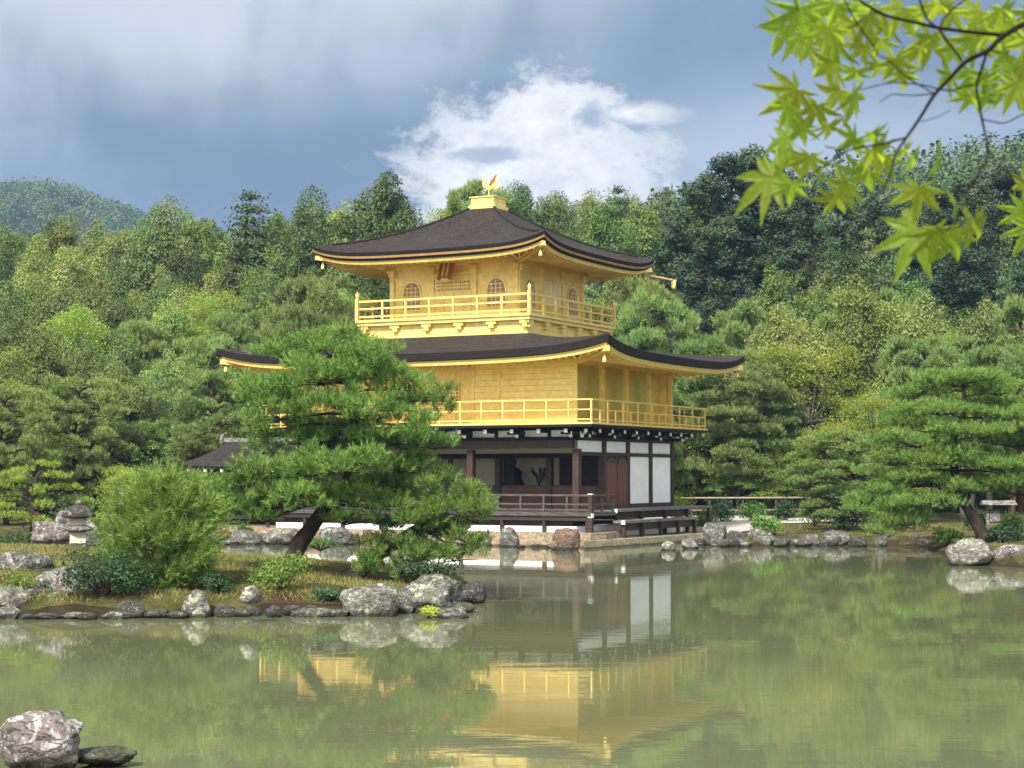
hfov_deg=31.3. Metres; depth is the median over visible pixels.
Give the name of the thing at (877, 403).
maple tree
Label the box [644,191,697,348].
conifer tree
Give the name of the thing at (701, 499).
broadleaf tree
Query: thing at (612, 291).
conifer tree
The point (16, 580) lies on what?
shrub
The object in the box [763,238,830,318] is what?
cedar tree
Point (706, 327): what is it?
conifer tree
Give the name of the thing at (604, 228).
broadleaf tree
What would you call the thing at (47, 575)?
rock
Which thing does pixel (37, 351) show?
broadleaf tree
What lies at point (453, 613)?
rock
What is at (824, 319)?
pine tree
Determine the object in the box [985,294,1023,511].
pine tree
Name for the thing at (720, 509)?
shrub
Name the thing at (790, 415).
pine tree
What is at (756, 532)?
rock
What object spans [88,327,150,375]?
pine tree
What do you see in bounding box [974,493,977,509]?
maple tree
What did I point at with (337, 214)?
broadleaf tree
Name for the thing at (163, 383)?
broadleaf tree
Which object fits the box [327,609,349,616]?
rock
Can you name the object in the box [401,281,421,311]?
bell window
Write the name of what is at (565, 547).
rock
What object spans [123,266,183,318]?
broadleaf tree
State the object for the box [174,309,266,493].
pine tree
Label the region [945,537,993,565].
rock
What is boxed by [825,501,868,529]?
shrub
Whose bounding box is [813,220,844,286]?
cedar tree
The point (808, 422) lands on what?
maple tree
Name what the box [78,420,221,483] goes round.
pine tree
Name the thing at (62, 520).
rock
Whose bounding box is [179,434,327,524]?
fishing pavilion
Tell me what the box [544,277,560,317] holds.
panel door
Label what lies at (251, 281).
broadleaf tree
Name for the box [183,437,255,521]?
broadleaf tree
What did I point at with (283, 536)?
rock
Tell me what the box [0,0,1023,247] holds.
sky
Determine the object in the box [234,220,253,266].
conifer tree
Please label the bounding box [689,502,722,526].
shrub
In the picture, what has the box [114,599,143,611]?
rock
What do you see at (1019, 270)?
cedar tree
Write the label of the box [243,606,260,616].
rock
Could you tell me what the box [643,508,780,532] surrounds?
gravel yard
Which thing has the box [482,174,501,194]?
phoenix statue
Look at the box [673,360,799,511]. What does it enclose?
pine tree
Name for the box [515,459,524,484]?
seated statue
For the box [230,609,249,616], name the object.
rock
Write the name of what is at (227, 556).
lawn grass
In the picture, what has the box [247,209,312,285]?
broadleaf tree
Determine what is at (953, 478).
pine tree
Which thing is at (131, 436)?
pine tree
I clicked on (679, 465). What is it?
pine tree
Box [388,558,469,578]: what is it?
shrub
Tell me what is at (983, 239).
cedar tree
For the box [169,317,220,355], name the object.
maple tree
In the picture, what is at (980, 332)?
broadleaf tree
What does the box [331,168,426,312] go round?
broadleaf tree
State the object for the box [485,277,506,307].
bell window
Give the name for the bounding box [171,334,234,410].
pine tree
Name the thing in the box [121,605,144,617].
rock
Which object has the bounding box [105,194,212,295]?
broadleaf tree
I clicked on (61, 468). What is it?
pine tree
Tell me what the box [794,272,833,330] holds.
broadleaf tree
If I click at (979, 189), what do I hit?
cedar tree
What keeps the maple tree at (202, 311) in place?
on the ground at (98, 605)
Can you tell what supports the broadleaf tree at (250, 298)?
on the ground at (98, 605)
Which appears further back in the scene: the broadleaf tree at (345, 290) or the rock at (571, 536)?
the broadleaf tree at (345, 290)
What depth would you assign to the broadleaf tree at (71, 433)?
86.71 m
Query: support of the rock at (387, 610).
in the water
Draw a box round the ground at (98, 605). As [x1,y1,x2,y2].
[0,207,1023,618]
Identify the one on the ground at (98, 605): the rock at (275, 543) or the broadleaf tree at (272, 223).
the broadleaf tree at (272, 223)
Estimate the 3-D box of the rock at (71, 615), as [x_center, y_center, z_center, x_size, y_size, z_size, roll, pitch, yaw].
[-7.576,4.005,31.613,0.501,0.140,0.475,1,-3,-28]
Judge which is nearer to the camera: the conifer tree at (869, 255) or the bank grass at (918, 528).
the bank grass at (918, 528)
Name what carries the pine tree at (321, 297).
on the ground at (98, 605)
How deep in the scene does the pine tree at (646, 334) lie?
91.86 m
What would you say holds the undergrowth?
on the ground at (98, 605)
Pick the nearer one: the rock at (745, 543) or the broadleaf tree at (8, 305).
the rock at (745, 543)
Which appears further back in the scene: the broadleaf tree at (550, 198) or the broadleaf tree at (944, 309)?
the broadleaf tree at (550, 198)
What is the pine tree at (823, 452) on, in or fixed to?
on the ground at (98, 605)
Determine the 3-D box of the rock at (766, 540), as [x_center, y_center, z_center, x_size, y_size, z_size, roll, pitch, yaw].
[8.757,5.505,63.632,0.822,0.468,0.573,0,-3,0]
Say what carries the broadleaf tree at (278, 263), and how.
on the ground at (98, 605)
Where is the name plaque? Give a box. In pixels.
[437,262,454,280]
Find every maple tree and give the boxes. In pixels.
[0,345,29,506]
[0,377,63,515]
[29,301,114,374]
[92,463,152,543]
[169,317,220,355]
[178,285,245,350]
[314,290,380,334]
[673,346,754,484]
[697,421,798,505]
[724,340,879,515]
[736,438,824,516]
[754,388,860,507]
[793,393,933,521]
[798,341,882,474]
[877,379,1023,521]
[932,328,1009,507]
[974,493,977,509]
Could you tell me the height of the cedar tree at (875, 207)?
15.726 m
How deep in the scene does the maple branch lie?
1.71 m
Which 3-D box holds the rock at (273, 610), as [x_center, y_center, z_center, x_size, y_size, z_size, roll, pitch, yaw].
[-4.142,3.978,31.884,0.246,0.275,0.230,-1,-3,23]
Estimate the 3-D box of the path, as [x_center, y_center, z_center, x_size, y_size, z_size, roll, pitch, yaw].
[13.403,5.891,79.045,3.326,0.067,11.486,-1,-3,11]
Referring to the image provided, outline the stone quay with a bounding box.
[217,525,621,547]
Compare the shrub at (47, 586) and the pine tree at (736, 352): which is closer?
the shrub at (47, 586)
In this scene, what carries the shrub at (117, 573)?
on the ground at (98, 605)
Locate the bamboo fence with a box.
[675,496,889,518]
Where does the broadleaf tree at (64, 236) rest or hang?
on the ground at (98, 605)
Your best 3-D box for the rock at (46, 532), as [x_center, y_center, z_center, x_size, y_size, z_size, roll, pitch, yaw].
[-11.744,3.813,46.810,1.122,0.638,0.628,0,-3,0]
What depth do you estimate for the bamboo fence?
83.73 m
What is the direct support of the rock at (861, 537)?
on the ground at (98, 605)
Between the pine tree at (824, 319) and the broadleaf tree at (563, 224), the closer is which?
the pine tree at (824, 319)
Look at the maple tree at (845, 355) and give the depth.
93.70 m
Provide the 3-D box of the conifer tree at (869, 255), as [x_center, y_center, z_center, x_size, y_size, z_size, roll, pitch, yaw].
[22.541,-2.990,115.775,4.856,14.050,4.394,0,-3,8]
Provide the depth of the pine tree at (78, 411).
77.43 m
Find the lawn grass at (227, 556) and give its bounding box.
[0,542,467,602]
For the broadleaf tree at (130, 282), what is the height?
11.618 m
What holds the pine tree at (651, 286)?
on the ground at (98, 605)
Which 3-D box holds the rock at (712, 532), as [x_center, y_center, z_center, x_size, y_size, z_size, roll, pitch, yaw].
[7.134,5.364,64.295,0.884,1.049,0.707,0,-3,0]
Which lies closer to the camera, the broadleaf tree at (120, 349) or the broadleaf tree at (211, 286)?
the broadleaf tree at (120, 349)
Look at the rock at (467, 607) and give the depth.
32.96 m
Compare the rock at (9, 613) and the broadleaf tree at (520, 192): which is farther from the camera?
the broadleaf tree at (520, 192)
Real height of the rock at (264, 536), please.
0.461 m
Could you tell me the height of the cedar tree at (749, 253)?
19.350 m
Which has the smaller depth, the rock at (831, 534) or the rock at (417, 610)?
the rock at (417, 610)
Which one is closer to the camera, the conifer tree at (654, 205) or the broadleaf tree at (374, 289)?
the broadleaf tree at (374, 289)
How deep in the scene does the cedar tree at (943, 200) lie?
122.32 m
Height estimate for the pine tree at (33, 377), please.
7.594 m
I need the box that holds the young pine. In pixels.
[84,455,242,588]
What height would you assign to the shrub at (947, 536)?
0.658 m
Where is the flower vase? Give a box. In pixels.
[531,468,545,484]
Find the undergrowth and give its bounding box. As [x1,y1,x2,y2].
[8,348,1023,511]
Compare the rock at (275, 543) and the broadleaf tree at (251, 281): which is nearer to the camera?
the rock at (275, 543)
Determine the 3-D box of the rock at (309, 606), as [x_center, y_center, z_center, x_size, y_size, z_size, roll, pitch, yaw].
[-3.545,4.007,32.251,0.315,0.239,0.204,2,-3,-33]
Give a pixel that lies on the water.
(651, 656)
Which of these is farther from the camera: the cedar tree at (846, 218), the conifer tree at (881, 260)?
the conifer tree at (881, 260)
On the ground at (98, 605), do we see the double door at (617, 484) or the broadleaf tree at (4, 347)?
the broadleaf tree at (4, 347)
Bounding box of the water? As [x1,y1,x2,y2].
[0,542,1023,767]
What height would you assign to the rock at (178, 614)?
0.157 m
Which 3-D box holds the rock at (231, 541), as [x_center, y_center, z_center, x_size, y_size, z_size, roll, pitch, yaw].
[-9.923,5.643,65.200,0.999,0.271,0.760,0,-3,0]
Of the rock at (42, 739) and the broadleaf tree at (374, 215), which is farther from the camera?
the broadleaf tree at (374, 215)
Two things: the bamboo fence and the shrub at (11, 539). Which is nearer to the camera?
the shrub at (11, 539)
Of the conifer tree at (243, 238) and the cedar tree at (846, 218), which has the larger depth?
the conifer tree at (243, 238)
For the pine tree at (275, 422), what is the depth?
89.36 m
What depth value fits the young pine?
33.21 m
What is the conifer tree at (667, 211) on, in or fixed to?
on the ground at (98, 605)
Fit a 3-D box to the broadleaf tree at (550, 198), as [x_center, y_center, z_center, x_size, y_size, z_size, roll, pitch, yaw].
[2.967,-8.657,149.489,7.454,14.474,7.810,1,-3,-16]
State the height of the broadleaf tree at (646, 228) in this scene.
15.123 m
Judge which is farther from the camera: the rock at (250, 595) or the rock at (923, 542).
the rock at (923, 542)
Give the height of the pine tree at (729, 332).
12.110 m
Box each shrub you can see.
[0,524,47,545]
[0,567,39,593]
[24,481,105,527]
[37,578,56,588]
[48,541,161,595]
[197,571,236,592]
[208,537,226,556]
[233,522,253,531]
[243,573,263,582]
[247,550,314,591]
[307,535,343,551]
[307,585,343,600]
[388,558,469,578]
[415,605,443,616]
[670,485,696,517]
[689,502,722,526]
[710,494,738,521]
[734,500,770,520]
[749,508,783,533]
[769,496,801,519]
[794,498,833,526]
[823,493,858,522]
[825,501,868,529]
[931,526,968,544]
[957,506,990,528]
[984,523,1023,542]
[997,510,1023,536]
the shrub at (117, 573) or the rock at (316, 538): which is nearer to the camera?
the shrub at (117, 573)
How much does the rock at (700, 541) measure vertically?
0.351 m
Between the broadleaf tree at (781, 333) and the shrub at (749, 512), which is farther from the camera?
the broadleaf tree at (781, 333)
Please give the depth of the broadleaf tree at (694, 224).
145.06 m
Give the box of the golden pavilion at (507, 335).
[216,195,744,537]
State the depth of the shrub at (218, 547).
39.80 m
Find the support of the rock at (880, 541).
on the ground at (98, 605)
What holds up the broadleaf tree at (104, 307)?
on the ground at (98, 605)
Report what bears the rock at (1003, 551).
on the ground at (98, 605)
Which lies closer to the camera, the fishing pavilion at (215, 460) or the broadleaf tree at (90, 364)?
the fishing pavilion at (215, 460)
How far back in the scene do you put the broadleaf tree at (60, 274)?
118.88 m
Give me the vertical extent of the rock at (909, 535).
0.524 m
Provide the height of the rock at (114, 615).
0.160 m
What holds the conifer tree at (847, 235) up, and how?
on the ground at (98, 605)
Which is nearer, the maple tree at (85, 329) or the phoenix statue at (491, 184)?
the phoenix statue at (491, 184)
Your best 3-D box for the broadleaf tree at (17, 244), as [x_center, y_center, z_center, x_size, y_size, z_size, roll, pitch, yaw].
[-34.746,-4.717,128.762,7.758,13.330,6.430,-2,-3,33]
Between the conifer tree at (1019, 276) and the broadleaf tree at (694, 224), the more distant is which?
the broadleaf tree at (694, 224)
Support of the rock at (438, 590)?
on the ground at (98, 605)
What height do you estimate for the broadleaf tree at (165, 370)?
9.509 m
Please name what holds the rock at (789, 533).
on the ground at (98, 605)
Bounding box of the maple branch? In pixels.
[734,0,1023,284]
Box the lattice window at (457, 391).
[437,384,459,400]
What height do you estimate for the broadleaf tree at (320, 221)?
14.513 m
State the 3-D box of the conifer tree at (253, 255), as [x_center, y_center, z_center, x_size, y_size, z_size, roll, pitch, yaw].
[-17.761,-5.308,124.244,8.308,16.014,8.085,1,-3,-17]
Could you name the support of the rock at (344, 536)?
in the water
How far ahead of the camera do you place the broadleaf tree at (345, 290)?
121.92 m
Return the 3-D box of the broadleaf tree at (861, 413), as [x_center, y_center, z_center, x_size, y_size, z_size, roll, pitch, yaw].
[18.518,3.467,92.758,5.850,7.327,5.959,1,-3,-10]
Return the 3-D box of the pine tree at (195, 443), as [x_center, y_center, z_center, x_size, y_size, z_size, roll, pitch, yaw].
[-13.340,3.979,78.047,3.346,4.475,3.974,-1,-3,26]
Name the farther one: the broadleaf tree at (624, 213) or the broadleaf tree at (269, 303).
the broadleaf tree at (624, 213)
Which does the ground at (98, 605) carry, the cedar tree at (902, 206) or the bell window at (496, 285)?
the cedar tree at (902, 206)
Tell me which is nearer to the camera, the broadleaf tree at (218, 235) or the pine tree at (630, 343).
the pine tree at (630, 343)
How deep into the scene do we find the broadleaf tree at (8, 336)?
102.86 m
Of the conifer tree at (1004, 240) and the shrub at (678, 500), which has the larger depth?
the conifer tree at (1004, 240)
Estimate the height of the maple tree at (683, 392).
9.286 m
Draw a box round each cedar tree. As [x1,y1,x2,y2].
[638,205,713,353]
[662,233,719,335]
[664,171,742,334]
[686,151,777,319]
[725,143,798,296]
[744,254,786,334]
[753,168,829,292]
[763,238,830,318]
[784,184,840,287]
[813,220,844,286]
[820,195,863,283]
[845,196,907,291]
[876,190,923,292]
[896,254,950,310]
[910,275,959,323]
[916,184,969,274]
[926,244,994,330]
[942,216,1010,325]
[952,172,1018,297]
[972,163,1023,302]
[1006,259,1023,339]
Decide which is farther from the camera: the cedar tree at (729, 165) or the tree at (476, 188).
the tree at (476, 188)
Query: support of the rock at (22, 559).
on the ground at (98, 605)
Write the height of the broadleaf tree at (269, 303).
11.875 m
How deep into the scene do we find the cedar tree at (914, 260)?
109.72 m
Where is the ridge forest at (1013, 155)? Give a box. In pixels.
[28,129,1023,328]
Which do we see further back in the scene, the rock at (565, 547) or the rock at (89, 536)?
the rock at (565, 547)
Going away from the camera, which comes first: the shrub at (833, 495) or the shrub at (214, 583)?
the shrub at (214, 583)
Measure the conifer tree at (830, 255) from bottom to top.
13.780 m
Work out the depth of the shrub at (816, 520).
71.56 m
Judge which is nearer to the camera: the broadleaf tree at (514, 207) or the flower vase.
the flower vase
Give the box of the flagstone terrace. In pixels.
[584,527,702,549]
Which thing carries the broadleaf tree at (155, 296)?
on the ground at (98, 605)
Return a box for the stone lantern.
[61,500,95,548]
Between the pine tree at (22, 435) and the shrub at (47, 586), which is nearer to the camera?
the shrub at (47, 586)
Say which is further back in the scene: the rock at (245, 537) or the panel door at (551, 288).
the panel door at (551, 288)
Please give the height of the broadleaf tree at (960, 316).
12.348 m
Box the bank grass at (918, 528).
[727,522,1023,545]
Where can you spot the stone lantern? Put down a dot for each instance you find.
(76, 514)
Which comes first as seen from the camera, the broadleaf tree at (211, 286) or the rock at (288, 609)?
the rock at (288, 609)
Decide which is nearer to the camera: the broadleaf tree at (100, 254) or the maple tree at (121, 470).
the maple tree at (121, 470)
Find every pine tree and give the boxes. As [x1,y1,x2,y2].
[0,384,63,524]
[0,459,102,544]
[2,425,73,516]
[4,373,139,506]
[18,373,81,516]
[64,421,163,514]
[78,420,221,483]
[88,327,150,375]
[102,316,175,383]
[134,368,259,480]
[158,427,221,494]
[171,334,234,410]
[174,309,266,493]
[189,319,461,571]
[243,402,290,482]
[250,299,334,423]
[255,271,375,342]
[341,463,500,582]
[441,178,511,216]
[584,276,693,352]
[606,287,711,490]
[617,333,638,348]
[662,329,733,500]
[667,381,694,470]
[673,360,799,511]
[674,421,734,512]
[692,347,767,511]
[703,297,797,502]
[708,389,824,514]
[718,347,816,513]
[781,428,927,530]
[784,396,838,500]
[809,286,900,414]
[841,361,1023,542]
[864,332,976,517]
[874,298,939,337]
[949,342,1023,517]
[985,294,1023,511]
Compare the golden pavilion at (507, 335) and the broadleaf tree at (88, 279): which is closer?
the golden pavilion at (507, 335)
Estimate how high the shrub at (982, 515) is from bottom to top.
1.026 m
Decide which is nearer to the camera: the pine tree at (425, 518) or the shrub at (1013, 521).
the pine tree at (425, 518)
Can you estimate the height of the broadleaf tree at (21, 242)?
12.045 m
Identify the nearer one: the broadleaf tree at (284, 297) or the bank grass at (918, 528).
the bank grass at (918, 528)
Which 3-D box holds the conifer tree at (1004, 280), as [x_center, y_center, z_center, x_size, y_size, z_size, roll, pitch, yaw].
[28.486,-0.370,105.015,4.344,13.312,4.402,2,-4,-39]
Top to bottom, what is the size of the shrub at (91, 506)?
1.937 m
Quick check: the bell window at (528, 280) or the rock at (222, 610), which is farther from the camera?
the bell window at (528, 280)
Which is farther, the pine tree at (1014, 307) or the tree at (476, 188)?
the tree at (476, 188)
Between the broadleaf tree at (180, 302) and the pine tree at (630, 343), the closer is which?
the pine tree at (630, 343)
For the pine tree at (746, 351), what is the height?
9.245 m
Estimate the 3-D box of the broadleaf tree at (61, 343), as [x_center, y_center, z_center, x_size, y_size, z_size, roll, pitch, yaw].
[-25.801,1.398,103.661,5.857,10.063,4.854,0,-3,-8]
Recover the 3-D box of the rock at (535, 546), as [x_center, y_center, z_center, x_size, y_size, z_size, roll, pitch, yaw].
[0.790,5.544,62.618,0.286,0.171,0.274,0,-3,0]
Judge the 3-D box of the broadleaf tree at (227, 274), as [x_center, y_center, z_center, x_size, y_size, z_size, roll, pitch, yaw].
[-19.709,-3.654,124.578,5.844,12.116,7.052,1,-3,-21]
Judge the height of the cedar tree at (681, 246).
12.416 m
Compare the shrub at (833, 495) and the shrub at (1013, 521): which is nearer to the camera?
the shrub at (1013, 521)
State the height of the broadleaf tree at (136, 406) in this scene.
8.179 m
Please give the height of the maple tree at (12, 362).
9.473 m
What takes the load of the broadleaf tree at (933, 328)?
on the ground at (98, 605)
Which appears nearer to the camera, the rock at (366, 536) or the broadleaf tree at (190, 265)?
the rock at (366, 536)
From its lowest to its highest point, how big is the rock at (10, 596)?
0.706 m
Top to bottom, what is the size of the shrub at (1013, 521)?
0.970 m
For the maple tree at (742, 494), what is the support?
on the gravel yard at (737, 521)
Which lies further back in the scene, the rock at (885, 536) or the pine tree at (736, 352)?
the pine tree at (736, 352)
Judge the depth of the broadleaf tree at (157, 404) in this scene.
89.25 m
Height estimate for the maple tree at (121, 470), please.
3.450 m
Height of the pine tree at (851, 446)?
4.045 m
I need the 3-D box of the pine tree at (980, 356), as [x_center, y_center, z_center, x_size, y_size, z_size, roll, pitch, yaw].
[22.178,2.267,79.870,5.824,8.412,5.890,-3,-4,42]
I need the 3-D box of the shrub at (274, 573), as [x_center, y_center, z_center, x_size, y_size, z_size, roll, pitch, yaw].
[-4.221,3.402,33.282,1.222,0.786,1.168,2,-3,-30]
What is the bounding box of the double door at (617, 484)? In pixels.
[607,456,627,507]
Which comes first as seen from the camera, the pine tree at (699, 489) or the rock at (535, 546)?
the rock at (535, 546)
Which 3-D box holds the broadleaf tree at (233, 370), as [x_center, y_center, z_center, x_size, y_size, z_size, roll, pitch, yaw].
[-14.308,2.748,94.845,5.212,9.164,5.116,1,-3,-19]
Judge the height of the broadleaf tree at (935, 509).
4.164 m
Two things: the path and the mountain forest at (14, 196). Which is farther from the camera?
the mountain forest at (14, 196)
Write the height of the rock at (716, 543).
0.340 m
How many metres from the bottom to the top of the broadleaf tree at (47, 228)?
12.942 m
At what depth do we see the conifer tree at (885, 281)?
101.03 m
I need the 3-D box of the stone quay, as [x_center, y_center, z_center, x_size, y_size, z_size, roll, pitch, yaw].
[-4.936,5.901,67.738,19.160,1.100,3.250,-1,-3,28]
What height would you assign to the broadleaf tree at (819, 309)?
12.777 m
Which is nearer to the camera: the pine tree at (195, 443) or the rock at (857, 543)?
the rock at (857, 543)
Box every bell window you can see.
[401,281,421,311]
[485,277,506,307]
[524,278,535,308]
[567,287,577,316]
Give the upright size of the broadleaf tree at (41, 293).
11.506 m
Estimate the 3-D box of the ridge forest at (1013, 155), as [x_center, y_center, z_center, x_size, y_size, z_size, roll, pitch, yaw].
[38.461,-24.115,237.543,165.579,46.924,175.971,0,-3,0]
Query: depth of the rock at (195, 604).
31.75 m
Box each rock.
[0,550,54,569]
[0,583,43,607]
[0,607,20,619]
[0,710,83,767]
[19,613,37,619]
[31,521,69,544]
[35,566,109,591]
[35,613,59,618]
[54,510,93,544]
[60,612,81,618]
[77,612,97,619]
[77,745,137,765]
[78,521,102,546]
[100,611,127,618]
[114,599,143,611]
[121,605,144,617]
[144,609,169,617]
[167,610,189,618]
[181,589,210,617]
[211,604,235,616]
[220,539,238,544]
[229,530,261,544]
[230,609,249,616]
[239,585,262,604]
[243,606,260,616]
[260,533,266,542]
[265,528,297,544]
[265,604,282,616]
[266,541,283,544]
[283,605,300,615]
[290,607,329,616]
[302,604,318,608]
[311,533,319,542]
[319,527,354,544]
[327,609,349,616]
[339,583,400,616]
[361,532,374,542]
[380,604,395,616]
[396,604,414,613]
[398,574,463,609]
[412,607,426,612]
[436,607,468,618]
[452,602,473,612]
[460,581,486,603]
[500,527,517,546]
[531,544,538,547]
[551,528,580,549]
[555,544,572,550]
[661,541,675,550]
[682,538,698,548]
[695,538,705,545]
[702,522,726,545]
[711,539,722,546]
[721,536,739,546]
[726,530,746,537]
[738,539,750,546]
[748,528,775,537]
[753,536,775,544]
[773,537,790,546]
[783,532,797,534]
[794,540,812,546]
[801,534,820,545]
[819,539,836,546]
[822,530,850,544]
[832,536,843,545]
[848,539,866,546]
[851,535,866,541]
[874,533,893,539]
[874,537,885,546]
[906,534,925,536]
[918,539,931,546]
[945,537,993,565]
[992,543,1023,558]
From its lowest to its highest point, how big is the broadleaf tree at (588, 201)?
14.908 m
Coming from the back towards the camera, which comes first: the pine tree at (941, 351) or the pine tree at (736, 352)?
the pine tree at (736, 352)
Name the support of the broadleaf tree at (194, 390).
on the ground at (98, 605)
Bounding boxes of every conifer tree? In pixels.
[77,229,106,287]
[206,189,283,304]
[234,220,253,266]
[582,238,602,323]
[594,249,629,337]
[602,185,631,312]
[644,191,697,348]
[651,187,683,350]
[695,203,726,336]
[715,245,751,349]
[819,235,845,284]
[843,221,858,276]
[851,227,882,287]
[870,215,887,276]
[872,262,900,495]
[875,228,912,305]
[989,233,1020,321]
[991,262,1022,341]
[1011,234,1023,336]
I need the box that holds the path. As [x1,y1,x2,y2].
[780,518,860,522]
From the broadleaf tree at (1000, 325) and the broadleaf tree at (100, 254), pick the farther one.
the broadleaf tree at (100, 254)
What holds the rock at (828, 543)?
in the water
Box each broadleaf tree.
[0,222,54,276]
[0,228,96,318]
[0,230,42,277]
[0,244,44,292]
[0,279,36,341]
[0,307,56,376]
[0,320,94,514]
[0,334,25,378]
[0,374,29,426]
[6,271,63,345]
[16,336,89,508]
[18,284,88,361]
[23,326,91,383]
[25,212,83,273]
[40,217,76,255]
[57,338,120,506]
[60,387,114,512]
[63,273,137,353]
[68,417,190,472]
[69,217,142,296]
[77,269,114,300]
[77,356,177,449]
[97,332,141,385]
[98,255,152,310]
[100,224,144,258]
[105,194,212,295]
[107,290,151,344]
[107,384,168,434]
[123,217,153,291]
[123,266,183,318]
[134,299,217,383]
[136,346,206,417]
[137,269,182,345]
[137,371,168,405]
[141,244,207,311]
[149,282,206,346]
[152,396,179,429]
[166,207,236,288]
[170,270,252,360]
[177,389,206,417]
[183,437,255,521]
[193,217,236,267]
[199,390,257,518]
[201,365,263,420]
[202,243,249,304]
[216,291,280,370]
[235,268,264,312]
[237,243,321,311]
[237,272,282,318]
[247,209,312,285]
[248,213,293,252]
[253,384,298,437]
[257,273,290,307]
[274,182,361,294]
[295,244,339,308]
[296,197,362,264]
[301,197,329,227]
[315,236,388,319]
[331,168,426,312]
[349,274,389,336]
[413,206,449,226]
[500,186,556,226]
[502,179,541,222]
[532,188,577,232]
[532,190,579,237]
[552,188,611,240]
[559,192,651,316]
[594,193,680,298]
[598,193,641,240]
[653,194,736,290]
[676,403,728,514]
[697,479,706,505]
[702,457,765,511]
[729,261,827,346]
[741,478,768,503]
[744,300,880,512]
[781,447,847,507]
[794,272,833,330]
[799,271,924,491]
[799,286,854,494]
[802,249,888,476]
[821,380,913,459]
[858,288,955,504]
[891,276,935,322]
[894,465,971,512]
[925,304,958,335]
[946,296,1023,508]
[950,296,984,495]
[993,322,1018,498]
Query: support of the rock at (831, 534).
on the ground at (98, 605)
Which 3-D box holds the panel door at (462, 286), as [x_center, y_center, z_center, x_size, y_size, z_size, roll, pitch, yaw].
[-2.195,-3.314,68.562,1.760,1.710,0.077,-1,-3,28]
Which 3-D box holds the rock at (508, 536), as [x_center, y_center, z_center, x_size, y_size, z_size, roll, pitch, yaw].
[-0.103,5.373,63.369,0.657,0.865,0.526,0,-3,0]
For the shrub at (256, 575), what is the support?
on the ground at (98, 605)
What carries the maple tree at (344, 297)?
on the ground at (98, 605)
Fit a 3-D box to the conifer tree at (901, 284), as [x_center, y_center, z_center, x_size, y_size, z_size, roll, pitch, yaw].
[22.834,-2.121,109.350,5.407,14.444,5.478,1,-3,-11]
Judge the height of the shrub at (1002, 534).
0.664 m
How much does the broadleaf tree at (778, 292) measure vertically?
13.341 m
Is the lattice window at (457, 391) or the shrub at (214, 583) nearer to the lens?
the shrub at (214, 583)
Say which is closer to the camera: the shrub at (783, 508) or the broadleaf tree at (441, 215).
the shrub at (783, 508)
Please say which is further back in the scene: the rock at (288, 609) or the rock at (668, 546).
the rock at (668, 546)
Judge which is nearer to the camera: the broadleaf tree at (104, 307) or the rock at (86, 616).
the rock at (86, 616)
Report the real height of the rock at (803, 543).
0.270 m
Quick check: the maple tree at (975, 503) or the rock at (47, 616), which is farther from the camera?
the maple tree at (975, 503)
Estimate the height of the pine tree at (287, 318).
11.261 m
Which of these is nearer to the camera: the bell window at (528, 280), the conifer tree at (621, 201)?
the bell window at (528, 280)
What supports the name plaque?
hanging from the golden pavilion at (507, 335)
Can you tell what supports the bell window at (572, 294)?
in the golden pavilion at (507, 335)
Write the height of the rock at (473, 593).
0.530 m
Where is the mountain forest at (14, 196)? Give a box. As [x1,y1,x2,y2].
[0,175,181,258]
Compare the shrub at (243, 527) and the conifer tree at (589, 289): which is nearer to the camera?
the shrub at (243, 527)
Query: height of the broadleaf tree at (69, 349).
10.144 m
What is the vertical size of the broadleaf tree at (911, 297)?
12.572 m
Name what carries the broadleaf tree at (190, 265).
on the ground at (98, 605)
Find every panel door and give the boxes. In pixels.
[434,272,471,316]
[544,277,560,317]
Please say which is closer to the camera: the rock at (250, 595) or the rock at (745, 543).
the rock at (250, 595)
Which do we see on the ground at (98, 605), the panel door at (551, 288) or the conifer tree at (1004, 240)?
the conifer tree at (1004, 240)
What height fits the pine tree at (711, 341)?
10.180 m
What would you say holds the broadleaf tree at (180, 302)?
on the ground at (98, 605)
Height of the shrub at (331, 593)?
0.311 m
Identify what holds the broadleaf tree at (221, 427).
on the ground at (98, 605)
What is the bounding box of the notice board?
[979,500,1016,530]
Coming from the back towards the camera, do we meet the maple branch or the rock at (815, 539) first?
the rock at (815, 539)
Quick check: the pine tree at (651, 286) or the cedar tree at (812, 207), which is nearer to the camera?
the pine tree at (651, 286)
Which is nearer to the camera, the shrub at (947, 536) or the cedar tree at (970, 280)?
the shrub at (947, 536)
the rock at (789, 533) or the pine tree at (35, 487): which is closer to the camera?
the pine tree at (35, 487)
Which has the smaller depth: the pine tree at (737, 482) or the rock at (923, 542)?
the rock at (923, 542)
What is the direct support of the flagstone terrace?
on the ground at (98, 605)
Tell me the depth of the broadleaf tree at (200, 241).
129.75 m
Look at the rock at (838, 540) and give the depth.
63.92 m
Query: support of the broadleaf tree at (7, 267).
on the ground at (98, 605)
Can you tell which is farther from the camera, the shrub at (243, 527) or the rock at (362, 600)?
the shrub at (243, 527)
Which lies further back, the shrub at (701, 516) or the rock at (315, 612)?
the shrub at (701, 516)
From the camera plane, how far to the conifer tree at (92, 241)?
135.35 m

